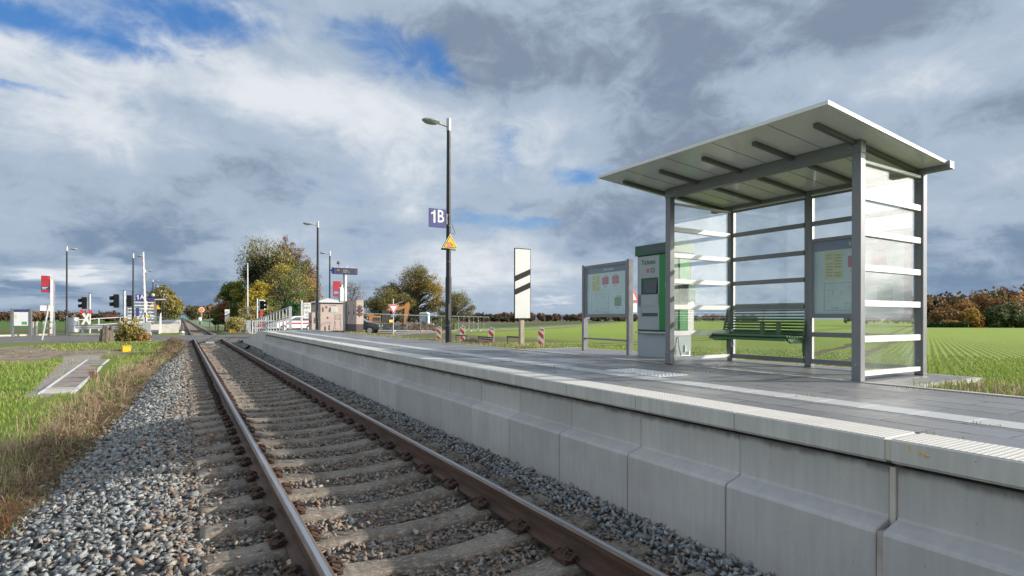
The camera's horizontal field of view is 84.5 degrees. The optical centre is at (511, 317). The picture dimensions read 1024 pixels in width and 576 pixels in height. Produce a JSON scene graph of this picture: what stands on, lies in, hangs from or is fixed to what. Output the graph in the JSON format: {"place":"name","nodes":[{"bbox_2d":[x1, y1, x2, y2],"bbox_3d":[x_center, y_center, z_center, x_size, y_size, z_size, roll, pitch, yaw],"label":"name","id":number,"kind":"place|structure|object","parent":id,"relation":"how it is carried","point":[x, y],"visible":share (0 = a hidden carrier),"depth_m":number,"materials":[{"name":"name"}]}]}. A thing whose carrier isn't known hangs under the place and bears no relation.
{"place":"outdoors","nodes":[
{"label":"outdoors","id":0,"kind":"place"},
{"bbox_2d":[32,322,54,335],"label":"pedestrian gate","id":1,"kind":"structure","parent":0,"point":[36,328],"depth_m":39.98,"materials":[{"name":"white metal"}]},
{"bbox_2d":[66,316,78,334],"bbox_3d":[-32.136,0.567,41.327,0.679,1.400,0.676,0,0,16],"label":"cabinet","id":2,"kind":"object","parent":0,"point":[71,322],"visible":1,"depth_m":41.08,"materials":[{"name":"metal"}]},
{"bbox_2d":[0,333,410,348],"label":"road","id":3,"kind":"structure","parent":0,"point":[56,338],"depth_m":35.43,"materials":[{"name":"grey asphalt"}]},
{"bbox_2d":[10,309,31,336],"bbox_3d":[-33.917,0.334,38.980,1.200,1.960,0.120,0,0,-18],"label":"information board","id":4,"kind":"object","parent":3,"relation":"on","point":[20,317],"visible":0.91,"depth_m":38.93,"materials":[{"name":"metal"}]},
{"bbox_2d":[0,333,99,336],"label":"road kerb","id":5,"kind":"structure","parent":3,"relation":"on","point":[55,334],"depth_m":41.62,"materials":[{"name":"concrete"}]},
{"bbox_2d":[109,290,125,323],"bbox_3d":[-27.829,-0.349,39.791,0.971,3.250,0.400,0,0,-30],"label":"crossing signal","id":6,"kind":"object","parent":3,"relation":"on","point":[115,299],"visible":0.94,"depth_m":39.65,"materials":[{"name":"metal"}]},
{"bbox_2d":[132,254,142,319],"bbox_3d":[-27.218,-1.698,41.075,0.775,5.950,0.298,0,0,-30],"label":"street lamp","id":7,"kind":"object","parent":3,"relation":"on","point":[133,256],"visible":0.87,"depth_m":40.88,"materials":[{"name":"metal"}]},
{"bbox_2d":[137,252,152,340],"bbox_3d":[-20.788,-1.150,31.978,0.783,5.121,0.640,0,0,-30],"label":"barrier","id":8,"kind":"object","parent":3,"relation":"on","point":[147,326],"visible":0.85,"depth_m":31.75,"materials":[{"name":"metal"}]},
{"bbox_2d":[177,335,237,342],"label":"crossing deck","id":9,"kind":"structure","parent":3,"relation":"on","point":[203,338],"depth_m":35.78,"materials":[{"name":"concrete"}]},
{"bbox_2d":[320,251,330,298],"bbox_3d":[-13.196,-1.720,39.840,0.778,6.050,0.298,0,0,-30],"label":"street lamp","id":10,"kind":"object","parent":3,"relation":"on","point":[329,253],"visible":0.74,"depth_m":39.95,"materials":[{"name":"metal"}]},
{"bbox_2d":[333,281,342,296],"bbox_3d":[-14.131,-0.847,45.957,0.910,4.300,0.160,0,0,-30],"label":"station sign","id":11,"kind":"object","parent":3,"relation":"on","point":[336,285],"visible":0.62,"depth_m":45.84,"materials":[{"name":"red metal"}]},
{"bbox_2d":[363,318,382,332],"bbox_3d":[-12.632,0.564,45.575,4.090,1.475,1.820,0,0,-2],"label":"parked car","id":12,"kind":"object","parent":3,"relation":"on","point":[371,327],"visible":0.36,"depth_m":44.80,"materials":[{"name":"paint"}]},
{"bbox_2d":[377,323,611,333],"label":"gravel road","id":13,"kind":"structure","parent":0,"point":[419,332],"depth_m":81.22,"materials":[{"name":"grey gravel"}]},
{"bbox_2d":[419,312,429,322],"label":"portable toilet","id":14,"kind":"object","parent":13,"relation":"on","point":[425,319],"visible":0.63,"depth_m":71.46,"materials":[{"name":"grey plastic"}]},
{"bbox_2d":[0,318,1023,502],"bbox_3d":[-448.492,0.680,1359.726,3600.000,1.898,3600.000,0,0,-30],"label":"ground","id":15,"kind":"structure","parent":0,"point":[987,341],"depth_m":41.05,"materials":[{"name":"plant"}]},
{"bbox_2d":[0,489,60,538],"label":"rusty straw","id":16,"kind":"object","parent":15,"relation":"on","point":[7,516],"visible":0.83,"depth_m":4.97,"materials":[{"name":"brown plant"}]},
{"bbox_2d":[40,305,53,339],"bbox_3d":[-27.159,0.377,32.925,0.618,2.315,0.107,0,0,-37],"label":"leaning sign","id":17,"kind":"object","parent":15,"relation":"on","point":[48,308],"visible":0.83,"depth_m":32.87,"materials":[{"name":"metal"}]},
{"bbox_2d":[41,276,54,333],"bbox_3d":[-34.459,-0.927,41.865,0.790,4.420,0.160,0,0,-30],"label":"station sign","id":18,"kind":"object","parent":15,"relation":"on","point":[47,285],"visible":0.83,"depth_m":41.89,"materials":[{"name":"white metal"}]},
{"bbox_2d":[0,309,122,321],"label":"distant wood","id":19,"kind":"object","parent":15,"relation":"on","point":[36,316],"visible":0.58,"depth_m":207.35,"materials":[{"name":"brown plant"}]},
{"bbox_2d":[65,246,77,332],"bbox_3d":[-32.893,-2.059,42.155,0.778,6.550,0.298,0,0,-30],"label":"street lamp","id":20,"kind":"object","parent":15,"relation":"on","point":[66,313],"visible":0.9,"depth_m":41.95,"materials":[{"name":"metal"}]},
{"bbox_2d":[38,359,109,393],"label":"concrete slab","id":21,"kind":"structure","parent":15,"relation":"on","point":[71,382],"depth_m":15.73,"materials":[{"name":"white concrete"}]},
{"bbox_2d":[0,340,166,501],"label":"verge grass","id":22,"kind":"structure","parent":15,"relation":"on","point":[22,400],"depth_m":15.36,"materials":[{"name":"green plant"}]},
{"bbox_2d":[78,293,92,332],"bbox_3d":[-33.942,-0.376,44.903,1.007,3.180,0.400,0,0,-30],"label":"crossing signal","id":23,"kind":"object","parent":15,"relation":"on","point":[83,305],"visible":0.81,"depth_m":44.81,"materials":[{"name":"metal"}]},
{"bbox_2d":[0,337,184,545],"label":"dry grass","id":24,"kind":"structure","parent":15,"relation":"on","point":[73,442],"depth_m":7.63,"materials":[{"name":"plant"}]},
{"bbox_2d":[99,325,113,342],"bbox_3d":[-20.481,0.983,28.459,0.641,1.307,0.598,0,0,-30],"label":"tree stump","id":25,"kind":"object","parent":15,"relation":"on","point":[106,334],"visible":0.69,"depth_m":28.26,"materials":[{"name":"brown wood"}]},
{"bbox_2d":[75,325,141,335],"bbox_3d":[-28.997,0.934,40.805,4.200,0.880,0.140,0,0,-26],"label":"guard rail","id":26,"kind":"object","parent":15,"relation":"on","point":[82,327],"visible":0.32,"depth_m":40.23,"materials":[{"name":"metal"}]},
{"bbox_2d":[114,315,151,341],"bbox_3d":[-20.454,0.820,30.323,1.877,2.042,1.506,0,0,20],"label":"bush","id":27,"kind":"object","parent":15,"relation":"on","point":[129,332],"visible":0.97,"depth_m":30.13,"materials":[{"name":"yellow plant"}]},
{"bbox_2d":[138,320,180,332],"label":"platform","id":28,"kind":"structure","parent":15,"relation":"on","point":[170,328],"depth_m":49.97,"materials":[{"name":"concrete"}]},
{"bbox_2d":[79,317,143,330],"bbox_3d":[-34.471,0.544,48.503,4.801,1.337,0.346,0,0,-35],"label":"railing","id":29,"kind":"object","parent":28,"relation":"on","point":[110,317],"visible":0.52,"depth_m":48.33,"materials":[{"name":"white metal"}]},
{"bbox_2d":[151,320,175,323],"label":"platform paving","id":30,"kind":"structure","parent":28,"relation":"on","point":[167,321],"depth_m":80.70,"materials":[{"name":"concrete"}]},
{"bbox_2d":[126,299,165,322],"bbox_3d":[-36.780,-0.672,56.684,3.400,2.460,3.400,0,0,-30],"label":"platform shelter","id":31,"kind":"object","parent":30,"relation":"on","point":[154,312],"visible":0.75,"depth_m":55.70,"materials":[{"name":"metal"}]},
{"bbox_2d":[139,285,180,319],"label":"tree","id":32,"kind":"object","parent":15,"relation":"on","point":[170,305],"visible":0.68,"depth_m":173.06,"materials":[{"name":"yellow plant"}]},
{"bbox_2d":[183,305,200,319],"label":"tree","id":33,"kind":"object","parent":15,"relation":"on","point":[193,313],"visible":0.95,"depth_m":298.78,"materials":[{"name":"green plant"}]},
{"bbox_2d":[180,318,218,334],"bbox_3d":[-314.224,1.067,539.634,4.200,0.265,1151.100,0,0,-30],"label":"ballast bed","id":34,"kind":"object","parent":15,"relation":"on","point":[181,326],"visible":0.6,"depth_m":127.51,"materials":[{"name":"grey gravel"}]},
{"bbox_2d":[182,318,708,575],"bbox_3d":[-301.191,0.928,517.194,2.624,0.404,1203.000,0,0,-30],"label":"railway track","id":35,"kind":"structure","parent":34,"relation":"on","point":[300,545],"depth_m":4.72,"materials":[{"name":"steel"},{"name":"wood"},{"name":"gravel"}]},
{"bbox_2d":[211,304,224,330],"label":"bush","id":36,"kind":"object","parent":15,"relation":"on","point":[213,322],"visible":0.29,"depth_m":65.69,"materials":[{"name":"green plant"}]},
{"bbox_2d":[211,302,230,330],"bbox_3d":[-32.205,-0.035,62.941,2.779,3.750,1.743,0,0,-8],"label":"bush","id":37,"kind":"object","parent":15,"relation":"on","point":[220,312],"visible":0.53,"depth_m":62.72,"materials":[{"name":"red plant"}]},
{"bbox_2d":[213,281,235,327],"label":"tree","id":38,"kind":"object","parent":15,"relation":"on","point":[225,289],"visible":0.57,"depth_m":65.51,"materials":[{"name":"green plant"}]},
{"bbox_2d":[225,316,245,331],"bbox_3d":[-26.454,0.778,54.036,2.028,1.924,1.816,0,0,-30],"label":"bush","id":39,"kind":"object","parent":15,"relation":"on","point":[235,324],"visible":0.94,"depth_m":53.66,"materials":[{"name":"yellow plant"}]},
{"bbox_2d":[225,279,248,330],"bbox_3d":[-29.226,-1.253,61.041,3.367,6.122,3.180,0,0,-30],"label":"tree","id":40,"kind":"object","parent":15,"relation":"on","point":[239,289],"visible":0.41,"depth_m":60.51,"materials":[{"name":"green plant"}]},
{"bbox_2d":[243,263,252,332],"bbox_3d":[-22.812,-1.684,48.637,0.783,6.020,0.640,0,0,-30],"label":"barrier","id":41,"kind":"object","parent":15,"relation":"on","point":[248,326],"visible":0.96,"depth_m":48.41,"materials":[{"name":"metal"}]},
{"bbox_2d":[202,304,302,318],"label":"distant wood","id":42,"kind":"object","parent":15,"relation":"on","point":[208,308],"visible":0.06,"depth_m":346.01,"materials":[{"name":"brown plant"}]},
{"bbox_2d":[235,280,277,326],"bbox_3d":[-26.427,-1.104,59.070,4.918,5.768,3.194,0,0,3],"label":"tree","id":43,"kind":"object","parent":15,"relation":"on","point":[254,293],"visible":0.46,"depth_m":58.76,"materials":[{"name":"yellow plant"}]},
{"bbox_2d":[256,298,266,327],"bbox_3d":[-21.393,-0.186,48.237,0.843,2.950,0.344,0,0,-4],"label":"crossing signal","id":44,"kind":"object","parent":15,"relation":"on","point":[262,306],"visible":0.87,"depth_m":48.15,"materials":[{"name":"metal"}]},
{"bbox_2d":[240,331,283,349],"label":"platform ramp","id":45,"kind":"structure","parent":15,"relation":"on","point":[257,339],"depth_m":26.75,"materials":[{"name":"concrete"}]},
{"bbox_2d":[229,229,296,330],"bbox_3d":[-28.103,-4.079,64.298,7.819,11.825,7.270,0,0,-30],"label":"tree","id":46,"kind":"object","parent":15,"relation":"on","point":[261,263],"visible":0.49,"depth_m":63.31,"materials":[{"name":"green plant"}]},
{"bbox_2d":[237,303,292,330],"bbox_3d":[-25.091,-0.074,58.128,6.504,3.699,3.450,0,0,-3],"label":"bush","id":47,"kind":"object","parent":15,"relation":"on","point":[266,311],"visible":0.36,"depth_m":57.39,"materials":[{"name":"yellow plant"}]},
{"bbox_2d":[260,262,314,317],"bbox_3d":[-24.637,-2.293,61.120,6.700,8.020,5.602,0,0,-30],"label":"tree","id":48,"kind":"object","parent":15,"relation":"on","point":[280,279],"visible":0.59,"depth_m":60.45,"materials":[{"name":"green plant"}]},
{"bbox_2d":[267,316,308,330],"bbox_3d":[-20.600,0.548,52.842,1.820,1.475,4.090,0,0,40],"label":"parked car","id":49,"kind":"object","parent":15,"relation":"on","point":[296,322],"visible":0.45,"depth_m":52.23,"materials":[{"name":"metal"}]},
{"bbox_2d":[279,298,300,328],"bbox_3d":[-22.786,-0.263,57.894,2.071,3.952,1.836,0,0,2],"label":"bush","id":50,"kind":"object","parent":15,"relation":"on","point":[295,309],"visible":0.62,"depth_m":57.77,"materials":[{"name":"green plant"}]},
{"bbox_2d":[283,329,316,330],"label":"platform ramp","id":51,"kind":"structure","parent":15,"relation":"on","point":[298,330],"depth_m":27.64,"materials":[{"name":"concrete"}]},
{"bbox_2d":[254,306,291,333],"bbox_3d":[-15.203,0.336,35.365,0.150,1.890,15.640,0,0,-30],"label":"ramp fence","id":52,"kind":"object","parent":51,"relation":"on","point":[266,323],"visible":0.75,"depth_m":33.79,"materials":[{"name":"metal"}]},
{"bbox_2d":[278,235,323,302],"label":"tree","id":53,"kind":"object","parent":15,"relation":"on","point":[309,271],"visible":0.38,"depth_m":65.80,"materials":[{"name":"green plant"}]},
{"bbox_2d":[281,274,322,315],"bbox_3d":[-23.625,-1.923,64.204,5.527,7.246,4.685,0,0,-30],"label":"tree","id":54,"kind":"object","parent":15,"relation":"on","point":[311,298],"visible":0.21,"depth_m":63.50,"materials":[{"name":"yellow plant"}]},
{"bbox_2d":[301,300,310,328],"bbox_3d":[-11.656,-0.117,31.879,0.543,1.750,0.090,0,0,-30],"label":"station board","id":55,"kind":"object","parent":15,"relation":"on","point":[306,308],"visible":0.99,"depth_m":31.85,"materials":[{"name":"white paint"}]},
{"bbox_2d":[309,312,314,329],"bbox_3d":[-10.688,0.180,30.385,0.420,0.960,0.878,0,0,-30],"label":"utility cabinet","id":56,"kind":"object","parent":15,"relation":"on","point":[311,320],"visible":0.43,"depth_m":29.99,"materials":[{"name":"white"}]},
{"bbox_2d":[309,298,342,330],"bbox_3d":[-12.316,-0.103,37.541,1.740,2.420,2.940,0,0,-30],"label":"technical cabin","id":57,"kind":"object","parent":15,"relation":"on","point":[330,314],"visible":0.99,"depth_m":36.37,"materials":[{"name":"white paint"}]},
{"bbox_2d":[330,261,358,331],"bbox_3d":[-7.307,-0.943,24.575,1.180,3.070,0.340,0,0,-30],"label":"train display","id":58,"kind":"object","parent":15,"relation":"on","point":[345,271],"visible":1,"depth_m":24.52,"materials":[{"name":"metal"}]},
{"bbox_2d":[331,281,366,300],"bbox_3d":[-17.325,-1.288,60.121,3.818,6.090,3.992,0,0,-30],"label":"tree","id":59,"kind":"object","parent":15,"relation":"on","point":[355,289],"visible":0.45,"depth_m":59.97,"materials":[{"name":"green plant"}]},
{"bbox_2d":[347,300,363,331],"bbox_3d":[-6.715,-0.076,24.016,0.340,1.340,1.684,0,0,-30],"label":"utility cabinet","id":60,"kind":"object","parent":15,"relation":"on","point":[354,315],"visible":1,"depth_m":23.38,"materials":[{"name":"brown"}]},
{"bbox_2d":[363,301,409,326],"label":"excavator","id":61,"kind":"object","parent":15,"relation":"on","point":[385,318],"visible":0.59,"depth_m":69.77,"materials":[{"name":"orange metal"}]},
{"bbox_2d":[0,341,774,575],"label":"ballast stones","id":62,"kind":"object","parent":15,"relation":"on","point":[141,418],"visible":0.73,"depth_m":4.80,"materials":[{"name":"grey gravel"}]},
{"bbox_2d":[363,286,418,323],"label":"tree","id":63,"kind":"object","parent":15,"relation":"on","point":[376,304],"visible":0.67,"depth_m":81.47,"materials":[{"name":"green plant"}]},
{"bbox_2d":[388,299,398,334],"bbox_3d":[-8.836,-0.011,41.968,0.836,2.850,0.106,0,0,-30],"label":"yield sign","id":64,"kind":"object","parent":15,"relation":"on","point":[393,307],"visible":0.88,"depth_m":41.96,"materials":[{"name":"metal"}]},
{"bbox_2d":[382,324,409,329],"bbox_3d":[-13.704,1.119,64.171,4.800,0.927,2.800,0,0,0],"label":"rubble heap","id":65,"kind":"object","parent":15,"relation":"on","point":[390,327],"visible":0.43,"depth_m":63.48,"materials":[{"name":"grey stone"}]},
{"bbox_2d":[374,261,444,322],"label":"tree","id":66,"kind":"object","parent":15,"relation":"on","point":[417,288],"visible":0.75,"depth_m":84.60,"materials":[{"name":"green plant"}]},
{"bbox_2d":[406,322,444,330],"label":"rubble heap","id":67,"kind":"object","parent":15,"relation":"on","point":[424,326],"visible":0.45,"depth_m":66.08,"materials":[{"name":"stone"}]},
{"bbox_2d":[432,316,456,329],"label":"bush","id":68,"kind":"object","parent":15,"relation":"on","point":[440,322],"visible":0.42,"depth_m":73.67,"materials":[{"name":"green plant"}]},
{"bbox_2d":[434,288,476,328],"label":"tree","id":69,"kind":"object","parent":15,"relation":"on","point":[458,299],"visible":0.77,"depth_m":79.83,"materials":[{"name":"green plant"}]},
{"bbox_2d":[391,314,524,321],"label":"distant wood","id":70,"kind":"object","parent":15,"relation":"on","point":[487,317],"visible":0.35,"depth_m":273.62,"materials":[{"name":"green plant"}]},
{"bbox_2d":[460,338,500,345],"bbox_3d":[-0.779,0.636,13.798,1.000,0.289,2.700,0,0,-30],"label":"soil heap","id":71,"kind":"object","parent":15,"relation":"on","point":[473,340],"visible":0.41,"depth_m":13.46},
{"bbox_2d":[514,248,530,344],"bbox_3d":[0.256,-0.448,15.273,0.515,2.860,0.138,0,0,-30],"label":"distance board","id":72,"kind":"object","parent":15,"relation":"on","point":[522,284],"visible":0.92,"depth_m":15.22,"materials":[{"name":"white metal"}]},
{"bbox_2d":[538,327,543,345],"bbox_3d":[1.130,0.799,21.996,0.400,0.930,0.600,0,0,-2],"label":"warning beacon","id":73,"kind":"object","parent":15,"relation":"on","point":[540,335],"visible":0.51,"depth_m":21.98,"materials":[{"name":"white paint"}]},
{"bbox_2d":[395,312,758,320],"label":"distant wood","id":74,"kind":"object","parent":15,"relation":"on","point":[542,316],"visible":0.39,"depth_m":403.76,"materials":[{"name":"green plant"}]},
{"bbox_2d":[633,288,637,311],"bbox_3d":[5.342,-0.005,25.076,0.795,3.100,0.090,0,0,-30],"label":"road sign","id":75,"kind":"object","parent":15,"relation":"on","point":[635,298],"visible":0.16,"depth_m":25.09,"materials":[{"name":"metal"}]},
{"bbox_2d":[263,332,1023,575],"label":"platform wall","id":76,"kind":"structure","parent":15,"relation":"on","point":[776,492],"depth_m":3.58,"materials":[{"name":"concrete"}]},
{"bbox_2d":[309,329,1023,398],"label":"pavement kerb","id":77,"kind":"structure","parent":15,"relation":"on","point":[979,393],"depth_m":6.06,"materials":[{"name":"concrete"}]},
{"bbox_2d":[303,221,318,329],"bbox_3d":[-9.720,-2.053,27.274,0.778,5.280,0.298,0,0,-30],"label":"street lamp","id":78,"kind":"object","parent":77,"relation":"on","point":[317,290],"visible":0.99,"depth_m":27.38,"materials":[{"name":"metal"}]},
{"bbox_2d":[330,330,1023,395],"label":"margin weeds","id":79,"kind":"object","parent":15,"relation":"on","point":[997,388],"visible":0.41,"depth_m":5.38,"materials":[{"name":"green plant"}]},
{"bbox_2d":[494,341,1023,386],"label":"winter crop","id":80,"kind":"object","parent":15,"relation":"on","point":[1014,372],"visible":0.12,"depth_m":20.20,"materials":[{"name":"green plant"}]},
{"bbox_2d":[843,284,1023,323],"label":"forest mass","id":81,"kind":"object","parent":15,"relation":"on","point":[952,300],"visible":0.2,"depth_m":171.09,"materials":[{"name":"brown plant"}]},
{"bbox_2d":[927,307,960,321],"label":"tree","id":82,"kind":"object","parent":15,"relation":"on","point":[939,315],"visible":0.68,"depth_m":148.91,"materials":[{"name":"brown plant"}]},
{"bbox_2d":[927,322,971,327],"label":"hedge","id":83,"kind":"object","parent":15,"relation":"on","point":[946,324],"visible":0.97,"depth_m":145.20,"materials":[{"name":"green plant"}]},
{"bbox_2d":[947,297,980,321],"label":"tree","id":84,"kind":"object","parent":15,"relation":"on","point":[963,304],"visible":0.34,"depth_m":156.81,"materials":[{"name":"brown plant"}]},
{"bbox_2d":[959,307,985,327],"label":"tree","id":85,"kind":"object","parent":15,"relation":"on","point":[971,315],"visible":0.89,"depth_m":146.83,"materials":[{"name":"yellow plant"}]},
{"bbox_2d":[963,291,1005,326],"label":"tree","id":86,"kind":"object","parent":15,"relation":"on","point":[983,300],"visible":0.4,"depth_m":158.95,"materials":[{"name":"brown plant"}]},
{"bbox_2d":[982,304,1009,327],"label":"tree","id":87,"kind":"object","parent":15,"relation":"on","point":[994,315],"visible":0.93,"depth_m":146.88,"materials":[{"name":"green plant"}]},
{"bbox_2d":[998,300,1023,327],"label":"tree","id":88,"kind":"object","parent":15,"relation":"on","point":[1012,305],"visible":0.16,"depth_m":150.64,"materials":[{"name":"green plant"}]},
{"bbox_2d":[1000,292,1023,310],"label":"tree","id":89,"kind":"object","parent":15,"relation":"on","point":[1020,299],"visible":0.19,"depth_m":155.16,"materials":[{"name":"brown plant"}]},
{"bbox_2d":[1006,309,1023,327],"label":"tree","id":90,"kind":"object","parent":15,"relation":"on","point":[1016,318],"visible":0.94,"depth_m":146.52,"materials":[{"name":"green plant"}]},
{"bbox_2d":[0,0,1023,319],"label":"sky","id":91,"kind":"structure","parent":0,"point":[168,131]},
{"bbox_2d":[279,331,1023,448],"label":"platform paving","id":92,"kind":"structure","parent":0,"point":[995,407],"depth_m":4.70,"materials":[{"name":"concrete"}]},
{"bbox_2d":[422,117,451,342],"bbox_3d":[-1.824,-2.142,13.670,0.778,5.490,0.298,0,0,-30],"label":"street lamp","id":93,"kind":"object","parent":92,"relation":"on","point":[448,277],"visible":0.98,"depth_m":13.78,"materials":[{"name":"metal"}]},
{"bbox_2d":[429,208,447,227],"bbox_3d":[-1.771,-2.402,13.584,0.497,0.450,0.040,0,0,-30],"label":"platform number sign","id":94,"kind":"object","parent":93,"relation":"attached to","point":[437,218],"visible":1,"depth_m":13.56,"materials":[{"name":"blue metal"}]},
{"bbox_2d":[442,234,457,248],"bbox_3d":[-1.495,-1.864,13.663,0.411,0.356,0.027,0,0,-30],"label":"warning triangle","id":95,"kind":"object","parent":93,"relation":"attached to","point":[450,243],"visible":1,"depth_m":13.66,"materials":[{"name":"yellow metal"}]},
{"bbox_2d":[606,368,686,376],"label":"tactile field","id":96,"kind":"structure","parent":92,"relation":"on","point":[649,373],"depth_m":6.22,"materials":[{"name":"white paint"}]},
{"bbox_2d":[295,332,1023,429],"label":"guide strip","id":97,"kind":"object","parent":92,"relation":"on","point":[970,419],"visible":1,"depth_m":4.42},
{"bbox_2d":[330,340,1000,438],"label":"joint weeds","id":98,"kind":"object","parent":92,"relation":"on","point":[721,389],"visible":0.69,"depth_m":5.00,"materials":[{"name":"green plant"}]},
{"bbox_2d":[524,348,969,384],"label":"shelter paving","id":99,"kind":"structure","parent":0,"point":[903,378],"depth_m":6.98,"materials":[{"name":"concrete"}]},
{"bbox_2d":[582,259,632,354],"bbox_3d":[1.679,-0.187,10.001,0.125,1.595,1.372,0,0,-27],"label":"information board","id":100,"kind":"object","parent":99,"relation":"on","point":[607,289],"visible":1,"depth_m":9.91,"materials":[{"name":"metal"}]},
{"bbox_2d":[635,241,694,357],"bbox_3d":[2.385,-0.268,8.806,0.514,1.760,0.888,0,0,-31],"label":"ticket machine","id":101,"kind":"object","parent":99,"relation":"on","point":[651,301],"visible":0.88,"depth_m":8.65,"materials":[{"name":"metal"}]},
{"bbox_2d":[537,347,981,387],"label":"shelter kerb","id":102,"kind":"structure","parent":99,"relation":"on","point":[969,379],"depth_m":5.92,"materials":[{"name":"concrete"}]},
{"bbox_2d":[598,100,953,381],"bbox_3d":[2.880,-0.605,6.577,2.348,2.435,3.005,0,0,-31],"label":"platform shelter","id":103,"kind":"object","parent":99,"relation":"on","point":[861,273],"visible":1,"depth_m":6.32,"materials":[{"name":"metal"}]},
{"bbox_2d":[709,303,805,357],"bbox_3d":[3.267,0.157,7.564,0.523,0.713,1.220,0,0,-31],"label":"bench","id":104,"kind":"object","parent":103,"relation":"attached to","point":[762,335],"visible":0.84,"depth_m":7.46,"materials":[{"name":"green metal"}]},
{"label":"drain channel","id":105,"kind":"structure","parent":0,"visible":0},
{"bbox_2d":[399,338,1021,398],"bbox_3d":[1.510,0.626,8.367,0.059,0.028,19.064,0,0,-30],"label":"drain grating","id":106,"kind":"object","parent":105,"relation":"on","point":[763,373],"visible":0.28,"depth_m":6.03,"materials":[{"name":"grey metal"}]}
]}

